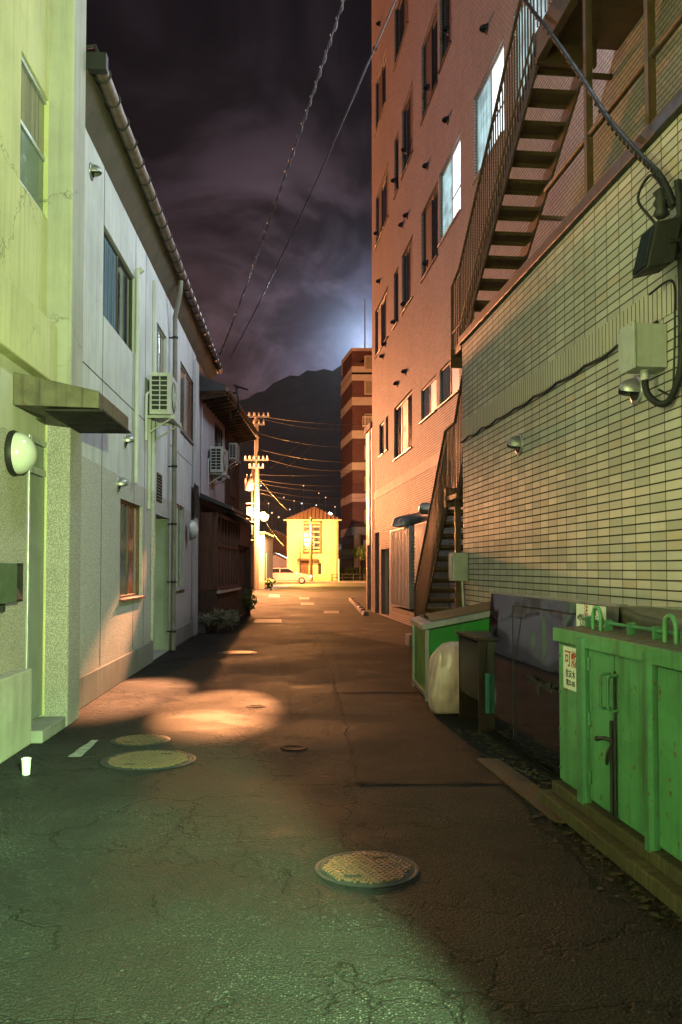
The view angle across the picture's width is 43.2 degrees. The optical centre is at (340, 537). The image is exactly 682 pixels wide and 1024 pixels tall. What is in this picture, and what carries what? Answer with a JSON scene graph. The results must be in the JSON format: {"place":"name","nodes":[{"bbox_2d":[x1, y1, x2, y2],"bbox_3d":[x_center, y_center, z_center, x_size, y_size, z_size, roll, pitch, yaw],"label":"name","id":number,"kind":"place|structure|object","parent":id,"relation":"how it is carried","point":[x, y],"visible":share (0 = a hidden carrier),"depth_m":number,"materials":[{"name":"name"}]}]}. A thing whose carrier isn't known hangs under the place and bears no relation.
{"place":"outdoors","nodes":[
{"label":"outdoors","id":0,"kind":"place"},
{"bbox_2d":[0,0,130,763],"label":"cream building","id":1,"kind":"structure","parent":0,"point":[52,408],"depth_m":7.70,"materials":[{"name":"paint"}]},
{"bbox_2d":[0,563,22,611],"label":"mailbox","id":2,"kind":"object","parent":1,"relation":"attached to","point":[11,582],"visible":1,"depth_m":6.50,"materials":[{"name":"black metal"}]},
{"bbox_2d":[4,430,36,475],"bbox_3d":[-2.573,-0.682,6.979,0.202,0.374,0.374,0,-2,0],"label":"wall lamp","id":3,"kind":"object","parent":1,"relation":"attached to","point":[20,452],"visible":1,"depth_m":6.87,"materials":[{"name":"white glass"}]},
{"bbox_2d":[20,55,46,214],"bbox_3d":[-2.734,-3.508,7.619,0.040,1.115,0.861,0,-2,-3],"label":"window","id":4,"kind":"structure","parent":1,"relation":"in","point":[32,159],"depth_m":7.62,"materials":[{"name":"glass"}]},
{"bbox_2d":[29,474,43,719],"bbox_3d":[-2.727,0.532,7.804,0.034,2.151,0.811,0,-2,-3],"label":"door","id":5,"kind":"structure","parent":1,"relation":"in","point":[37,483],"depth_m":7.65,"materials":[{"name":"metal"}]},
{"bbox_2d":[79,44,222,708],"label":"white building","id":6,"kind":"structure","parent":0,"point":[142,320],"depth_m":11.59,"materials":[{"name":"paint"}]},
{"bbox_2d":[103,230,132,351],"bbox_3d":[-2.848,-3.073,10.925,0.040,1.066,1.907,0,-2,-3],"label":"window","id":7,"kind":"structure","parent":6,"relation":"in","point":[118,282],"depth_m":10.93,"materials":[{"name":"glass"}]},
{"bbox_2d":[119,500,144,601],"bbox_3d":[-2.860,0.188,11.703,0.125,1.315,1.606,0,-2,-3],"label":"window","id":8,"kind":"structure","parent":6,"relation":"in","point":[129,513],"depth_m":11.80,"materials":[{"name":"brown glass"}]},
{"bbox_2d":[157,325,164,372],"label":"window","id":9,"kind":"structure","parent":6,"relation":"in","point":[160,338],"depth_m":14.44,"materials":[{"name":"glass"}]},
{"bbox_2d":[145,372,181,440],"bbox_3d":[-2.692,-1.913,13.107,0.428,1.020,0.982,0,-2,-3],"label":"air conditioner","id":10,"kind":"object","parent":6,"relation":"attached to","point":[162,392],"visible":0.96,"depth_m":12.72,"materials":[{"name":"metal"}]},
{"bbox_2d":[176,505,185,590],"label":"window","id":11,"kind":"structure","parent":6,"relation":"in","point":[179,509],"depth_m":16.85,"materials":[{"name":"glass"}]},
{"bbox_2d":[180,365,194,444],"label":"window","id":12,"kind":"structure","parent":6,"relation":"in","point":[185,383],"depth_m":17.62,"materials":[{"name":"glass"}]},
{"bbox_2d":[189,519,197,539],"bbox_3d":[-2.965,-0.150,17.364,0.181,0.426,0.340,0,-2,0],"label":"wall lamp","id":13,"kind":"object","parent":6,"relation":"attached to","point":[193,529],"visible":1,"depth_m":17.25,"materials":[{"name":"glass"}]},
{"bbox_2d":[86,0,371,399],"label":"sky","id":14,"kind":"structure","parent":0,"point":[214,94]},
{"bbox_2d":[273,553,286,567],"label":"shed","id":15,"kind":"structure","parent":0,"point":[279,560],"depth_m":95.96,"materials":[{"name":"tile"}]},
{"bbox_2d":[239,366,342,543],"bbox_3d":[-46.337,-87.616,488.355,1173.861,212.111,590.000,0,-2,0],"label":"hill","id":16,"kind":"structure","parent":0,"point":[313,398],"depth_m":551.25,"materials":[{"name":"plant"}]},
{"bbox_2d":[273,583,365,585],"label":"cross street","id":17,"kind":"structure","parent":0,"point":[320,584],"depth_m":73.21,"materials":[{"name":"asphalt"}]},
{"bbox_2d":[273,568,311,583],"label":"passing car","id":18,"kind":"object","parent":17,"relation":"on","point":[284,574],"visible":0.67,"depth_m":76.10,"materials":[{"name":"beige paint"}]},
{"bbox_2d":[275,581,365,582],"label":"pavement","id":19,"kind":"structure","parent":0,"point":[322,582],"depth_m":80.90,"materials":[{"name":"concrete"}]},
{"bbox_2d":[283,507,340,580],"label":"yellow house","id":20,"kind":"structure","parent":19,"relation":"on","point":[325,549],"depth_m":86.51,"materials":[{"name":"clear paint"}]},
{"bbox_2d":[301,561,308,573],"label":"door","id":21,"kind":"structure","parent":20,"relation":"in","point":[304,564],"depth_m":86.40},
{"bbox_2d":[302,521,320,552],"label":"window","id":22,"kind":"structure","parent":20,"relation":"in","point":[316,528],"depth_m":86.57,"materials":[{"name":"white glass"}]},
{"bbox_2d":[308,517,322,580],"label":"utility pole","id":23,"kind":"object","parent":19,"relation":"on","point":[311,556],"visible":1,"depth_m":81.50,"materials":[{"name":"brown wood"}]},
{"bbox_2d":[332,574,365,580],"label":"guard rail","id":24,"kind":"object","parent":19,"relation":"on","point":[353,577],"visible":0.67,"depth_m":81.89,"materials":[{"name":"black metal"}]},
{"bbox_2d":[0,586,681,1023],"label":"alley road","id":25,"kind":"structure","parent":0,"point":[494,910],"depth_m":3.96,"materials":[{"name":"asphalt"}]},
{"bbox_2d":[21,757,31,774],"bbox_3d":[-2.203,1.602,6.032,0.070,0.115,0.070,0,-2,0],"label":"cup","id":26,"kind":"object","parent":25,"relation":"on","point":[26,764],"visible":1,"depth_m":6.01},
{"bbox_2d":[68,740,97,756],"bbox_3d":[-2.038,1.685,6.891,0.107,0.001,0.655,0,-2,0],"label":"road marking","id":27,"kind":"object","parent":25,"relation":"on","point":[80,751],"visible":1,"depth_m":6.84,"materials":[{"name":"paint"}]},
{"bbox_2d":[110,734,169,745],"bbox_3d":[-1.680,1.695,7.219,0.492,0.010,0.492,0,-2,0],"label":"manhole cover","id":28,"kind":"object","parent":25,"relation":"on","point":[141,740],"visible":1,"depth_m":7.17,"materials":[{"name":"black metal"}]},
{"bbox_2d":[100,750,195,770],"bbox_3d":[-1.448,1.669,6.484,0.706,0.010,0.706,0,-2,0],"label":"manhole cover","id":29,"kind":"object","parent":25,"relation":"on","point":[144,760],"visible":1,"depth_m":6.44,"materials":[{"name":"black metal"}]},
{"bbox_2d":[198,621,208,632],"bbox_3d":[-3.129,2.001,19.486,0.287,0.260,0.902,0,-2,0],"label":"planter box","id":30,"kind":"object","parent":25,"relation":"on","point":[203,628],"visible":0.41,"depth_m":19.04,"materials":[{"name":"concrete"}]},
{"bbox_2d":[198,607,240,632],"bbox_3d":[-2.752,1.840,19.190,1.013,0.604,1.088,2,-3,-43],"label":"grey shrub","id":31,"kind":"object","parent":30,"relation":"in","point":[225,618],"visible":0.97,"depth_m":19.00,"materials":[{"name":"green plant"}]},
{"bbox_2d":[198,375,260,631],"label":"timber house","id":32,"kind":"structure","parent":25,"relation":"on","point":[224,546],"depth_m":21.06,"materials":[{"name":"brown wood"}]},
{"bbox_2d":[207,446,229,488],"bbox_3d":[-2.997,-1.664,21.114,0.428,1.020,0.982,0,-2,0],"label":"air conditioner","id":33,"kind":"object","parent":32,"relation":"attached to","point":[218,461],"visible":1,"depth_m":20.72,"materials":[{"name":"metal"}]},
{"bbox_2d":[214,423,224,481],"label":"window","id":34,"kind":"structure","parent":32,"relation":"in","point":[218,432],"depth_m":22.81,"materials":[{"name":"glass"}]},
{"bbox_2d":[200,512,240,593],"bbox_3d":[-2.938,0.416,21.361,0.504,1.840,3.760,0,-2,0],"label":"bay window","id":35,"kind":"structure","parent":32,"relation":"in","point":[218,532],"depth_m":20.01,"materials":[{"name":"brown wood"}]},
{"bbox_2d":[230,461,236,499],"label":"window","id":36,"kind":"structure","parent":32,"relation":"in","point":[232,469],"depth_m":25.28,"materials":[{"name":"black glass"}]},
{"bbox_2d":[227,443,240,468],"bbox_3d":[-2.994,-2.237,24.152,0.308,0.735,0.707,0,-2,0],"label":"air conditioner","id":37,"kind":"object","parent":32,"relation":"attached to","point":[234,452],"visible":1,"depth_m":23.87,"materials":[{"name":"metal"}]},
{"bbox_2d":[229,384,247,420],"bbox_3d":[-2.628,-3.212,20.677,0.607,0.805,0.622,-1,-2,27],"label":"wire bracket","id":38,"kind":"object","parent":32,"relation":"attached to","point":[236,393],"visible":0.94,"depth_m":20.52,"materials":[{"name":"black metal"}]},
{"bbox_2d":[238,546,244,618],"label":"glazed doors","id":39,"kind":"structure","parent":32,"relation":"in","point":[241,550],"depth_m":24.81,"materials":[{"name":"brown glass"}]},
{"bbox_2d":[219,0,343,354],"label":"overhead wire","id":40,"kind":"object","parent":32,"relation":"attached to","point":[306,110],"visible":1,"depth_m":14.91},
{"bbox_2d":[230,0,395,357],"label":"overhead wire","id":41,"kind":"object","parent":32,"relation":"attached to","point":[324,161],"visible":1,"depth_m":14.38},
{"bbox_2d":[218,650,256,654],"bbox_3d":[-1.756,1.954,14.654,0.663,0.010,0.663,0,-2,0],"label":"manhole cover","id":42,"kind":"object","parent":25,"relation":"on","point":[238,652],"visible":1,"depth_m":14.58,"materials":[{"name":"black metal"}]},
{"bbox_2d":[242,587,256,610],"bbox_3d":[-2.885,1.881,25.681,0.801,0.936,0.828,0,-2,0],"label":"leafy bush","id":43,"kind":"object","parent":25,"relation":"on","point":[249,599],"visible":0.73,"depth_m":25.52,"materials":[{"name":"green plant"}]},
{"bbox_2d":[244,412,269,589],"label":"utility pole","id":44,"kind":"object","parent":25,"relation":"on","point":[249,483],"visible":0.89,"depth_m":56.18,"materials":[{"name":"concrete"}]},
{"bbox_2d":[251,532,273,589],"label":"garage","id":45,"kind":"structure","parent":25,"relation":"on","point":[265,555],"depth_m":56.56,"materials":[{"name":"beige metal"}]},
{"bbox_2d":[253,619,281,622],"bbox_3d":[-1.959,2.257,23.281,0.839,0.001,1.500,0,-2,0],"label":"road marking","id":46,"kind":"object","parent":25,"relation":"on","point":[268,621],"visible":1,"depth_m":23.03,"materials":[{"name":"paint"}]},
{"bbox_2d":[264,578,273,590],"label":"leafy bush","id":47,"kind":"object","parent":25,"relation":"on","point":[269,582],"visible":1,"depth_m":54.21,"materials":[{"name":"green plant"}]},
{"bbox_2d":[281,745,307,750],"bbox_3d":[-0.376,1.687,6.912,0.220,0.002,0.220,0,-2,0],"label":"valve cover","id":48,"kind":"object","parent":25,"relation":"on","point":[294,747],"visible":1,"depth_m":6.92,"materials":[{"name":"metal"}]},
{"bbox_2d":[274,633,330,682],"bbox_3d":[-0.714,1.969,14.957,0.952,0.001,8.299,0,-2,-4],"label":"road patch","id":49,"kind":"object","parent":25,"relation":"on","point":[301,658],"visible":1,"depth_m":13.70,"materials":[{"name":"asphalt"}]},
{"bbox_2d":[316,633,342,713],"bbox_3d":[-0.233,1.925,13.752,0.092,0.001,10.581,0,-2,-3],"label":"tar joint","id":50,"kind":"object","parent":25,"relation":"on","point":[340,706],"visible":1,"depth_m":10.87,"materials":[{"name":"asphalt"}]},
{"bbox_2d":[315,851,418,887],"bbox_3d":[0.125,1.587,4.146,0.503,0.010,0.503,0,-2,0],"label":"manhole cover","id":51,"kind":"object","parent":25,"relation":"on","point":[368,869],"visible":1,"depth_m":4.12,"materials":[{"name":"black metal"}]},
{"bbox_2d":[364,421,371,611],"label":"tiled building","id":52,"kind":"structure","parent":25,"relation":"on","point":[368,430],"depth_m":28.73,"materials":[{"name":"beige tile"}]},
{"bbox_2d":[327,627,420,692],"bbox_3d":[0.562,1.986,15.457,1.802,0.001,11.016,0,-2,0],"label":"road patch","id":53,"kind":"object","parent":25,"relation":"on","point":[356,650],"visible":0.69,"depth_m":13.54,"materials":[{"name":"asphalt"}]},
{"bbox_2d":[364,613,394,626],"bbox_3d":[1.005,2.253,23.077,0.683,0.001,8.162,0,-2,-1],"label":"road patch","id":54,"kind":"object","parent":25,"relation":"on","point":[375,620],"visible":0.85,"depth_m":23.08,"materials":[{"name":"asphalt"}]},
{"bbox_2d":[79,635,681,923],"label":"leaf litter","id":55,"kind":"object","parent":25,"relation":"on","point":[601,860],"visible":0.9,"depth_m":4.41,"materials":[{"name":"plant"}]},
{"bbox_2d":[405,633,411,646],"bbox_3d":[1.317,1.897,15.966,0.180,0.218,0.450,0,-2,-6],"label":"concrete block","id":56,"kind":"object","parent":25,"relation":"on","point":[408,639],"depth_m":15.84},
{"bbox_2d":[343,714,534,784],"bbox_3d":[0.845,1.695,7.110,1.666,0.001,2.765,0,-2,0],"label":"road patch","id":57,"kind":"object","parent":25,"relation":"on","point":[383,753],"visible":0.69,"depth_m":6.81,"materials":[{"name":"asphalt"}]},
{"bbox_2d":[341,714,363,785],"bbox_3d":[0.070,1.692,7.087,0.068,0.001,2.772,0,-2,-2],"label":"tar joint","id":58,"kind":"object","parent":57,"relation":"on","point":[355,770],"visible":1,"depth_m":6.61,"materials":[{"name":"asphalt"}]},
{"bbox_2d":[264,714,446,715],"bbox_3d":[0.453,1.740,8.438,2.415,0.001,0.074,0,-2,3],"label":"tar joint","id":59,"kind":"object","parent":57,"relation":"on","point":[328,714],"visible":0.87,"depth_m":8.47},
{"bbox_2d":[283,782,482,784],"bbox_3d":[0.277,1.647,5.775,1.351,0.001,0.084,0,-2,-1],"label":"tar joint","id":60,"kind":"object","parent":57,"relation":"on","point":[378,782],"visible":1,"depth_m":5.76,"materials":[{"name":"asphalt"}]},
{"bbox_2d":[428,641,458,713],"bbox_3d":[1.101,1.391,8.594,0.470,0.700,0.351,0,-2,0],"label":"plastic sack","id":61,"kind":"object","parent":25,"relation":"on","point":[443,680],"visible":0.62,"depth_m":8.45,"materials":[{"name":"plastic"}]},
{"bbox_2d":[414,297,475,616],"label":"stairs","id":62,"kind":"structure","parent":25,"relation":"on","point":[444,497],"depth_m":14.01,"materials":[{"name":"metal"}]},
{"bbox_2d":[410,601,490,701],"bbox_3d":[1.428,1.253,9.747,1.207,1.068,1.295,0,-2,0],"label":"green waste bin","id":63,"kind":"object","parent":25,"relation":"on","point":[432,632],"visible":0.41,"depth_m":9.22,"materials":[{"name":"metal"}]},
{"bbox_2d":[456,631,489,730],"bbox_3d":[1.483,1.316,8.026,0.650,0.830,0.780,0,-2,-6],"label":"storage cupboard","id":64,"kind":"object","parent":25,"relation":"on","point":[473,646],"visible":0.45,"depth_m":7.89,"materials":[{"name":"wood"}]},
{"bbox_2d":[476,758,564,823],"bbox_3d":[1.196,1.635,5.646,0.178,0.017,1.654,0,-2,-7],"label":"ramp plate","id":65,"kind":"object","parent":25,"relation":"on","point":[525,788],"visible":0.76,"depth_m":5.70,"materials":[{"name":"metal"}]},
{"bbox_2d":[372,0,681,625],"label":"tall building","id":66,"kind":"structure","parent":25,"relation":"on","point":[437,67],"depth_m":18.82,"materials":[{"name":"tile"}]},
{"bbox_2d":[374,53,385,137],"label":"window","id":67,"kind":"structure","parent":66,"relation":"in","point":[381,85],"depth_m":26.96,"materials":[{"name":"glass"}]},
{"bbox_2d":[378,423,383,457],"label":"window","id":68,"kind":"structure","parent":66,"relation":"in","point":[382,426],"depth_m":26.50,"materials":[{"name":"black glass"}]},
{"bbox_2d":[374,170,388,249],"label":"window","id":69,"kind":"structure","parent":66,"relation":"in","point":[383,198],"depth_m":26.48,"materials":[{"name":"black glass"}]},
{"bbox_2d":[374,290,388,359],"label":"window","id":70,"kind":"structure","parent":66,"relation":"in","point":[382,313],"depth_m":26.58,"materials":[{"name":"black glass"}]},
{"bbox_2d":[385,549,388,613],"bbox_3d":[1.483,1.314,25.447,0.130,1.944,1.571,0,-2,-6],"label":"door","id":71,"kind":"structure","parent":66,"relation":"in","point":[386,550],"depth_m":26.16,"materials":[{"name":"brown metal"}]},
{"bbox_2d":[392,271,398,329],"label":"window","id":72,"kind":"structure","parent":66,"relation":"in","point":[397,300],"depth_m":23.85,"materials":[{"name":"glass"}]},
{"bbox_2d":[393,135,398,199],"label":"window","id":73,"kind":"structure","parent":66,"relation":"in","point":[397,142],"depth_m":23.92,"materials":[{"name":"glass"}]},
{"bbox_2d":[393,0,408,71],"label":"window","id":74,"kind":"structure","parent":66,"relation":"in","point":[402,22],"depth_m":23.36,"materials":[{"name":"glass"}]},
{"bbox_2d":[392,392,411,461],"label":"window","id":75,"kind":"structure","parent":66,"relation":"in","point":[404,410],"depth_m":22.68,"materials":[{"name":"glass"}]},
{"bbox_2d":[400,86,412,180],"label":"window","id":76,"kind":"structure","parent":66,"relation":"in","point":[408,112],"depth_m":22.23,"materials":[{"name":"glass"}]},
{"bbox_2d":[400,239,412,315],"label":"window","id":77,"kind":"structure","parent":66,"relation":"in","point":[408,257],"depth_m":22.16,"materials":[{"name":"glass"}]},
{"bbox_2d":[390,503,449,616],"bbox_3d":[1.579,0.566,19.506,0.702,2.370,4.939,0,-2,-6],"label":"roller shutter","id":78,"kind":"object","parent":66,"relation":"attached to","point":[406,541],"depth_m":19.22,"materials":[{"name":"metal"}]},
{"bbox_2d":[419,377,436,423],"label":"window","id":79,"kind":"structure","parent":66,"relation":"in","point":[429,392],"depth_m":19.38,"materials":[{"name":"glass"}]},
{"bbox_2d":[419,185,437,283],"bbox_3d":[1.989,-6.766,19.225,0.135,1.635,1.854,0,-2,-6],"label":"window","id":80,"kind":"structure","parent":66,"relation":"in","point":[430,216],"depth_m":19.28,"materials":[{"name":"glass"}]},
{"bbox_2d":[420,10,437,125],"bbox_3d":[1.996,-10.566,19.287,0.135,1.835,1.795,0,-2,-6],"label":"window","id":81,"kind":"structure","parent":66,"relation":"in","point":[431,45],"depth_m":19.32,"materials":[{"name":"glass"}]},
{"bbox_2d":[437,0,451,73],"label":"window","id":82,"kind":"structure","parent":66,"relation":"in","point":[446,4],"depth_m":17.89,"materials":[{"name":"glass"}]},
{"bbox_2d":[437,362,458,407],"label":"window","id":83,"kind":"structure","parent":66,"relation":"in","point":[449,376],"depth_m":17.42,"materials":[{"name":"glass"}]},
{"bbox_2d":[437,139,460,247],"bbox_3d":[2.192,-6.905,17.254,0.135,1.535,1.905,0,-2,-6],"label":"window","id":84,"kind":"structure","parent":66,"relation":"in","point":[451,177],"depth_m":17.39,"materials":[{"name":"glass"}]},
{"bbox_2d":[471,43,503,185],"bbox_3d":[2.483,-7.073,14.434,0.135,1.555,1.905,0,-2,-6],"label":"window","id":85,"kind":"structure","parent":66,"relation":"in","point":[486,99],"depth_m":14.67,"materials":[{"name":"glass"}]},
{"bbox_2d":[516,0,546,111],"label":"window","id":86,"kind":"structure","parent":66,"relation":"in","point":[543,8],"depth_m":12.63,"materials":[{"name":"glass"}]},
{"bbox_2d":[450,0,643,367],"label":"stairs","id":87,"kind":"structure","parent":66,"relation":"attached to","point":[614,22],"depth_m":10.06,"materials":[{"name":"metal"}]},
{"bbox_2d":[475,750,601,885],"bbox_3d":[1.105,1.632,5.362,0.094,0.001,2.911,0,-2,-2],"label":"tar joint","id":88,"kind":"object","parent":25,"relation":"on","point":[591,877],"visible":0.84,"depth_m":4.58,"materials":[{"name":"asphalt"}]},
{"bbox_2d":[458,89,681,605],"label":"tiled annex","id":89,"kind":"object","parent":25,"relation":"on","point":[581,494],"visible":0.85,"depth_m":7.45,"materials":[{"name":"beige tile"}]},
{"bbox_2d":[448,553,467,606],"bbox_3d":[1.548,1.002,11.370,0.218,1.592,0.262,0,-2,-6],"label":"meter box","id":90,"kind":"object","parent":89,"relation":"attached to","point":[458,566],"visible":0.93,"depth_m":11.27,"materials":[{"name":"grey paint"}]},
{"bbox_2d":[506,433,522,455],"bbox_3d":[1.827,-0.984,9.141,0.136,0.241,0.245,0,-2,-6],"label":"vent cowl","id":91,"kind":"object","parent":89,"relation":"attached to","point":[515,443],"visible":1,"depth_m":9.08,"materials":[{"name":"metal"}]},
{"bbox_2d":[472,0,681,321],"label":"roof guard rail","id":92,"kind":"object","parent":89,"relation":"on","point":[647,65],"visible":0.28,"depth_m":7.32,"materials":[{"name":"metal"}]},
{"bbox_2d":[522,0,675,207],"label":"service cable","id":93,"kind":"object","parent":89,"relation":"attached to","point":[654,169],"visible":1,"depth_m":6.53,"materials":[{"name":"black rubber"}]},
{"bbox_2d":[618,375,642,404],"bbox_3d":[2.115,-1.086,6.349,0.136,0.217,0.220,0,-2,-6],"label":"vent cowl","id":94,"kind":"object","parent":89,"relation":"attached to","point":[631,388],"visible":0.97,"depth_m":6.30,"materials":[{"name":"metal"}]},
{"bbox_2d":[618,320,666,380],"bbox_3d":[2.093,-1.279,5.987,0.252,0.384,0.248,0,-2,-6],"label":"junction box","id":95,"kind":"object","parent":89,"relation":"attached to","point":[642,349],"visible":1,"depth_m":5.88,"materials":[{"name":"grey paint"}]},
{"bbox_2d":[641,179,681,406],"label":"power cable","id":96,"kind":"object","parent":95,"relation":"attached to","point":[651,398],"visible":0.97,"depth_m":5.64,"materials":[{"name":"black rubber"}]},
{"bbox_2d":[632,216,681,278],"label":"floodlight","id":97,"kind":"object","parent":89,"relation":"attached to","point":[657,251],"visible":0.99,"depth_m":5.55,"materials":[{"name":"black metal"}]},
{"bbox_2d":[648,279,675,394],"bbox_3d":[2.186,-1.342,5.843,0.032,0.782,0.257,1,-2,-20],"label":"thin cable","id":98,"kind":"object","parent":89,"relation":"hanging from","point":[674,345],"visible":0.94,"depth_m":5.74,"materials":[{"name":"black rubber"}]},
{"bbox_2d":[652,187,672,219],"bbox_3d":[2.170,-2.241,5.782,0.154,0.200,0.110,0,-2,0],"label":"cable clamp","id":99,"kind":"object","parent":89,"relation":"attached to","point":[661,206],"visible":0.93,"depth_m":5.75,"materials":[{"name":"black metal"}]},
{"bbox_2d":[637,174,661,223],"bbox_3d":[2.164,-2.197,5.939,0.091,0.617,0.320,1,-2,-14],"label":"cable tail","id":100,"kind":"object","parent":99,"relation":"hanging from","point":[647,214],"visible":0.51,"depth_m":6.01},
{"bbox_2d":[487,591,681,779],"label":"dark locker","id":101,"kind":"object","parent":25,"relation":"on","point":[523,670],"visible":0.38,"depth_m":6.46,"materials":[{"name":"metal"}]},
{"bbox_2d":[485,674,489,712],"bbox_3d":[1.281,1.364,7.532,0.039,0.344,0.055,0,-2,-6],"label":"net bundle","id":102,"kind":"object","parent":101,"relation":"hanging from","point":[487,693],"visible":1,"depth_m":7.52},
{"bbox_2d":[539,605,681,916],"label":"waste cabinet","id":103,"kind":"object","parent":25,"relation":"on","point":[614,794],"visible":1,"depth_m":4.29,"materials":[{"name":"green metal"}]},
{"bbox_2d":[618,606,681,636],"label":"tarpaulin","id":104,"kind":"object","parent":103,"relation":"on","point":[647,616],"visible":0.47,"depth_m":4.80,"materials":[{"name":"plastic"}]},
{"bbox_2d":[340,299,371,579],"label":"apartment tower","id":105,"kind":"structure","parent":0,"point":[356,385],"depth_m":100.64,"materials":[{"name":"red brick"}]},
{"bbox_2d":[364,380,371,394],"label":"window","id":106,"kind":"structure","parent":105,"relation":"in","point":[367,383],"depth_m":100.54,"materials":[{"name":"beige glass"}]},
{"bbox_2d":[364,356,371,369],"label":"window","id":107,"kind":"structure","parent":105,"relation":"in","point":[367,359],"depth_m":100.64,"materials":[{"name":"beige glass"}]},
{"label":"ground","id":108,"kind":"structure","parent":0,"visible":0},
{"bbox_2d":[268,530,286,556],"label":"hillside house","id":109,"kind":"structure","parent":108,"relation":"on","point":[279,547],"depth_m":118.03,"materials":[{"name":"tile"}]},
{"bbox_2d":[340,566,365,580],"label":"clipped hedge","id":110,"kind":"object","parent":108,"relation":"on","point":[348,570],"visible":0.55,"depth_m":91.10,"materials":[{"name":"green plant"}]},
{"bbox_2d":[351,545,365,579],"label":"street tree","id":111,"kind":"object","parent":108,"relation":"on","point":[356,552],"visible":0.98,"depth_m":89.81,"materials":[{"name":"green plant"}]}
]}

